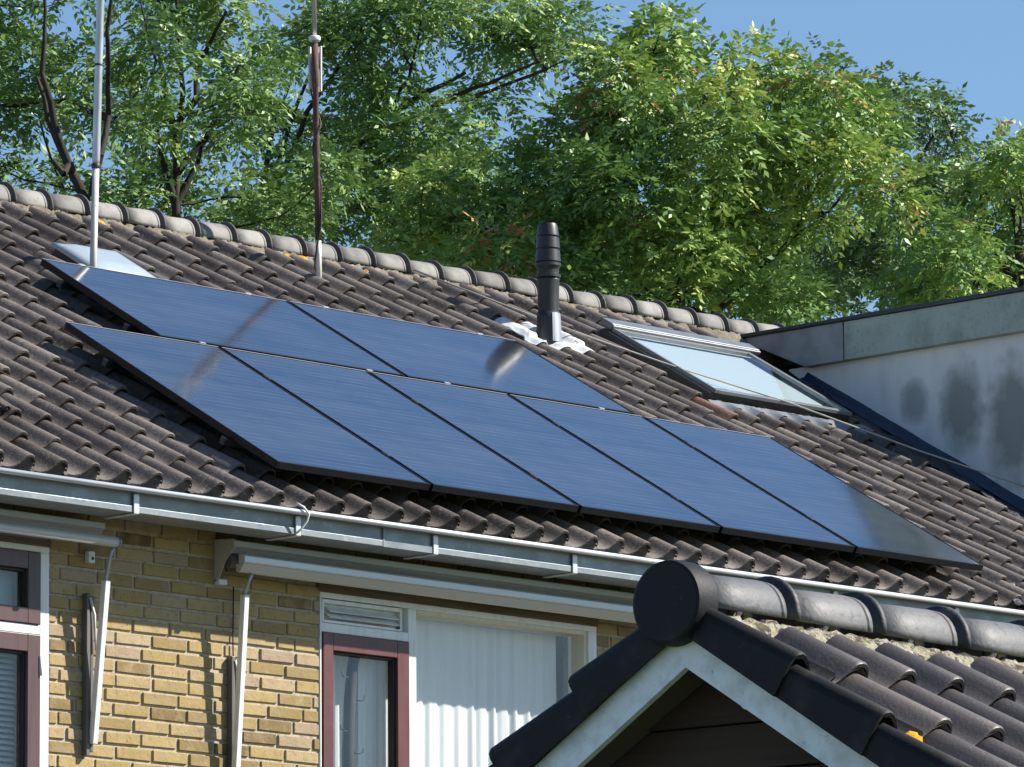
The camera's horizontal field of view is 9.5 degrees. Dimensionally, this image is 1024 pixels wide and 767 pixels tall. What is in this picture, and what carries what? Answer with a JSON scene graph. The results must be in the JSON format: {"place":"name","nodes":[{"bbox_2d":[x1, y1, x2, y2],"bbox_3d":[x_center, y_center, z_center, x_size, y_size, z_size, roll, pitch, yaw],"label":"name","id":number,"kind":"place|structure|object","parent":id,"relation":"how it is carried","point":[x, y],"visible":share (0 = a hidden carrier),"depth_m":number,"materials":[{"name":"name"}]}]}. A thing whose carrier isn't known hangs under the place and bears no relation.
{"place":"outdoors","nodes":[
{"label":"outdoors","id":0,"kind":"place"},
{"bbox_2d":[0,0,1023,323],"label":"sky","id":1,"kind":"structure","parent":0,"point":[980,43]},
{"label":"ground","id":2,"kind":"structure","parent":0,"visible":0},
{"bbox_2d":[0,0,219,225],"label":"ash tree","id":3,"kind":"object","parent":2,"relation":"on","point":[15,100],"visible":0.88,"depth_m":45.20,"materials":[{"name":"green plant"}]},
{"bbox_2d":[82,0,377,242],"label":"ash tree","id":4,"kind":"object","parent":2,"relation":"on","point":[266,211],"visible":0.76,"depth_m":47.40,"materials":[{"name":"green plant"}]},
{"bbox_2d":[210,0,625,260],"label":"ash tree","id":5,"kind":"object","parent":2,"relation":"on","point":[526,30],"visible":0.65,"depth_m":50.42,"materials":[{"name":"green plant"}]},
{"bbox_2d":[0,182,1023,766],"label":"row house","id":6,"kind":"structure","parent":2,"relation":"on","point":[166,488],"depth_m":29.82,"materials":[{"name":"tile"}]},
{"bbox_2d":[0,570,11,605],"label":"roller blind","id":7,"kind":"object","parent":6,"relation":"attached to","point":[5,587],"visible":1,"depth_m":27.53,"materials":[{"name":"fabric"}]},
{"bbox_2d":[0,653,15,766],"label":"venetian blind","id":8,"kind":"object","parent":6,"relation":"attached to","point":[5,712],"visible":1,"depth_m":27.42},
{"bbox_2d":[0,534,51,766],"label":"window","id":9,"kind":"structure","parent":6,"relation":"in","point":[24,628],"depth_m":27.42,"materials":[{"name":"white paint"}]},
{"bbox_2d":[0,508,121,756],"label":"awning","id":10,"kind":"object","parent":6,"relation":"attached to","point":[49,526],"visible":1,"depth_m":27.59,"materials":[{"name":"grey metal"}]},
{"bbox_2d":[56,280,114,313],"bbox_3d":[-1.013,-0.244,31.642,0.160,0.154,3.474,-10,-13,43],"label":"mounting rail","id":11,"kind":"object","parent":6,"relation":"attached to","point":[62,284],"visible":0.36,"depth_m":30.48,"materials":[{"name":"grey metal"}]},
{"bbox_2d":[90,0,104,267],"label":"antenna mast","id":12,"kind":"object","parent":6,"relation":"on","point":[96,145],"visible":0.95,"depth_m":31.15,"materials":[{"name":"metal"}]},
{"bbox_2d":[101,358,160,392],"bbox_3d":[-0.122,0.245,30.973,0.160,0.154,5.154,-10,-13,43],"label":"mounting rail","id":13,"kind":"object","parent":6,"relation":"attached to","point":[108,363],"visible":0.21,"depth_m":29.20,"materials":[{"name":"grey metal"}]},
{"bbox_2d":[122,323,146,334],"bbox_3d":[-0.662,-0.026,31.264,0.160,0.154,3.474,-10,-13,43],"label":"mounting rail","id":14,"kind":"object","parent":6,"relation":"attached to","point":[127,327],"visible":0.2,"depth_m":30.07,"materials":[{"name":"grey metal"}]},
{"bbox_2d":[40,258,404,376],"bbox_3d":[-1.440,-0.322,30.863,0.907,0.540,1.688,-10,-13,43],"label":"solar panel","id":15,"kind":"object","parent":14,"relation":"attached to","point":[182,311],"visible":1,"depth_m":30.81,"materials":[{"name":"blue glass"}]},
{"bbox_2d":[289,301,634,414],"bbox_3d":[-0.255,-0.125,32.077,0.907,0.540,1.688,-10,-13,43],"label":"solar panel","id":16,"kind":"object","parent":14,"relation":"attached to","point":[476,360],"visible":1,"depth_m":32.05,"materials":[{"name":"glass"}]},
{"bbox_2d":[232,587,233,655],"bbox_3d":[-1.279,1.747,28.228,0.008,1.640,0.011,-10,-13,43],"label":"wall cable","id":17,"kind":"object","parent":6,"relation":"attached to","point":[233,626],"depth_m":28.33,"materials":[{"name":"black rubber"}]},
{"bbox_2d":[295,502,309,533],"bbox_3d":[-0.958,0.619,28.159,0.067,0.144,0.047,2,-10,-14],"label":"cable loop","id":18,"kind":"object","parent":6,"relation":"hanging from","point":[307,519],"visible":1,"depth_m":28.16,"materials":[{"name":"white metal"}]},
{"bbox_2d":[308,0,322,284],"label":"antenna mast","id":19,"kind":"object","parent":6,"relation":"on","point":[314,68],"visible":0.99,"depth_m":33.35,"materials":[{"name":"metal"}]},
{"bbox_2d":[333,655,334,766],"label":"curtain","id":20,"kind":"object","parent":6,"relation":"hanging from","point":[334,701],"visible":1,"depth_m":28.94,"materials":[{"name":"white fabric"}]},
{"bbox_2d":[335,655,357,766],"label":"curtain","id":21,"kind":"object","parent":6,"relation":"hanging from","point":[341,662],"visible":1,"depth_m":29.06,"materials":[{"name":"white fabric"}]},
{"bbox_2d":[340,657,364,766],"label":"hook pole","id":22,"kind":"object","parent":6,"relation":"attached to","point":[348,739],"visible":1,"depth_m":28.92,"materials":[{"name":"grey metal"}]},
{"bbox_2d":[358,658,385,766],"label":"curtain","id":23,"kind":"object","parent":6,"relation":"hanging from","point":[372,710],"visible":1,"depth_m":29.11,"materials":[{"name":"white fabric"}]},
{"bbox_2d":[214,539,635,766],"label":"awning","id":24,"kind":"object","parent":6,"relation":"attached to","point":[250,558],"visible":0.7,"depth_m":28.87,"materials":[{"name":"grey metal"}]},
{"bbox_2d":[316,583,598,766],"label":"window","id":25,"kind":"structure","parent":6,"relation":"in","point":[356,622],"depth_m":29.08,"materials":[{"name":"white paint"}]},
{"bbox_2d":[386,618,555,766],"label":"curtain","id":26,"kind":"object","parent":6,"relation":"hanging from","point":[481,692],"visible":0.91,"depth_m":29.66,"materials":[{"name":"white fabric"}]},
{"bbox_2d":[219,436,944,567],"bbox_3d":[0.468,0.610,30.338,0.160,0.154,5.154,-10,-13,43],"label":"mounting rail","id":27,"kind":"object","parent":6,"relation":"attached to","point":[226,441],"visible":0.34,"depth_m":28.58,"materials":[{"name":"grey metal"}]},
{"bbox_2d":[64,322,430,490],"bbox_3d":[-1.258,0.106,29.245,1.478,0.875,1.021,-10,-13,43],"label":"solar panel","id":28,"kind":"object","parent":27,"relation":"attached to","point":[265,418],"visible":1,"depth_m":29.16,"materials":[{"name":"blue glass"}]},
{"bbox_2d":[221,347,578,511],"bbox_3d":[-0.550,0.223,29.970,1.478,0.875,1.021,-10,-13,43],"label":"solar panel","id":29,"kind":"object","parent":27,"relation":"attached to","point":[438,454],"visible":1,"depth_m":29.91,"materials":[{"name":"blue glass"}]},
{"bbox_2d":[369,371,719,532],"bbox_3d":[0.158,0.341,30.695,1.478,0.875,1.021,-10,-13,43],"label":"solar panel","id":30,"kind":"object","parent":27,"relation":"attached to","point":[584,476],"visible":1,"depth_m":30.63,"materials":[{"name":"blue glass"}]},
{"bbox_2d":[510,394,854,552],"bbox_3d":[0.866,0.458,31.420,1.478,0.875,1.021,-10,-13,43],"label":"solar panel","id":31,"kind":"object","parent":27,"relation":"attached to","point":[727,501],"visible":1,"depth_m":31.36,"materials":[{"name":"blue glass"}]},
{"bbox_2d":[644,417,983,570],"bbox_3d":[1.574,0.576,32.145,1.478,0.875,1.021,-10,-13,43],"label":"solar panel","id":32,"kind":"object","parent":27,"relation":"attached to","point":[862,523],"visible":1,"depth_m":32.08,"materials":[{"name":"blue glass"}]},
{"bbox_2d":[413,269,1023,486],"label":"roof cable","id":33,"kind":"object","parent":6,"relation":"attached to","point":[727,382],"visible":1,"depth_m":34.41,"materials":[{"name":"black rubber"}]},
{"bbox_2d":[599,317,875,433],"bbox_3d":[1.251,-0.030,34.829,1.046,0.670,1.340,-10,-13,43],"label":"roof window","id":34,"kind":"structure","parent":6,"relation":"in","point":[733,362],"depth_m":34.82,"materials":[{"name":"glass"}]},
{"bbox_2d":[344,0,944,326],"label":"ash tree","id":35,"kind":"object","parent":2,"relation":"on","point":[714,246],"visible":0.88,"depth_m":45.00,"materials":[{"name":"green plant"}]},
{"bbox_2d":[421,171,1018,324],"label":"ash tree","id":36,"kind":"object","parent":2,"relation":"on","point":[857,311],"visible":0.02,"depth_m":58.12,"materials":[{"name":"green plant"}]},
{"bbox_2d":[489,560,1023,766],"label":"garden shed","id":37,"kind":"structure","parent":2,"relation":"on","point":[695,669],"depth_m":15.04,"materials":[{"name":"tile"}]},
{"bbox_2d":[778,31,997,321],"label":"ash tree","id":38,"kind":"object","parent":2,"relation":"on","point":[867,253],"visible":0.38,"depth_m":52.89,"materials":[{"name":"green plant"}]},
{"bbox_2d":[856,116,1023,310],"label":"ash tree","id":39,"kind":"object","parent":2,"relation":"on","point":[1002,170],"visible":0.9,"depth_m":48.31,"materials":[{"name":"green plant"}]}
]}

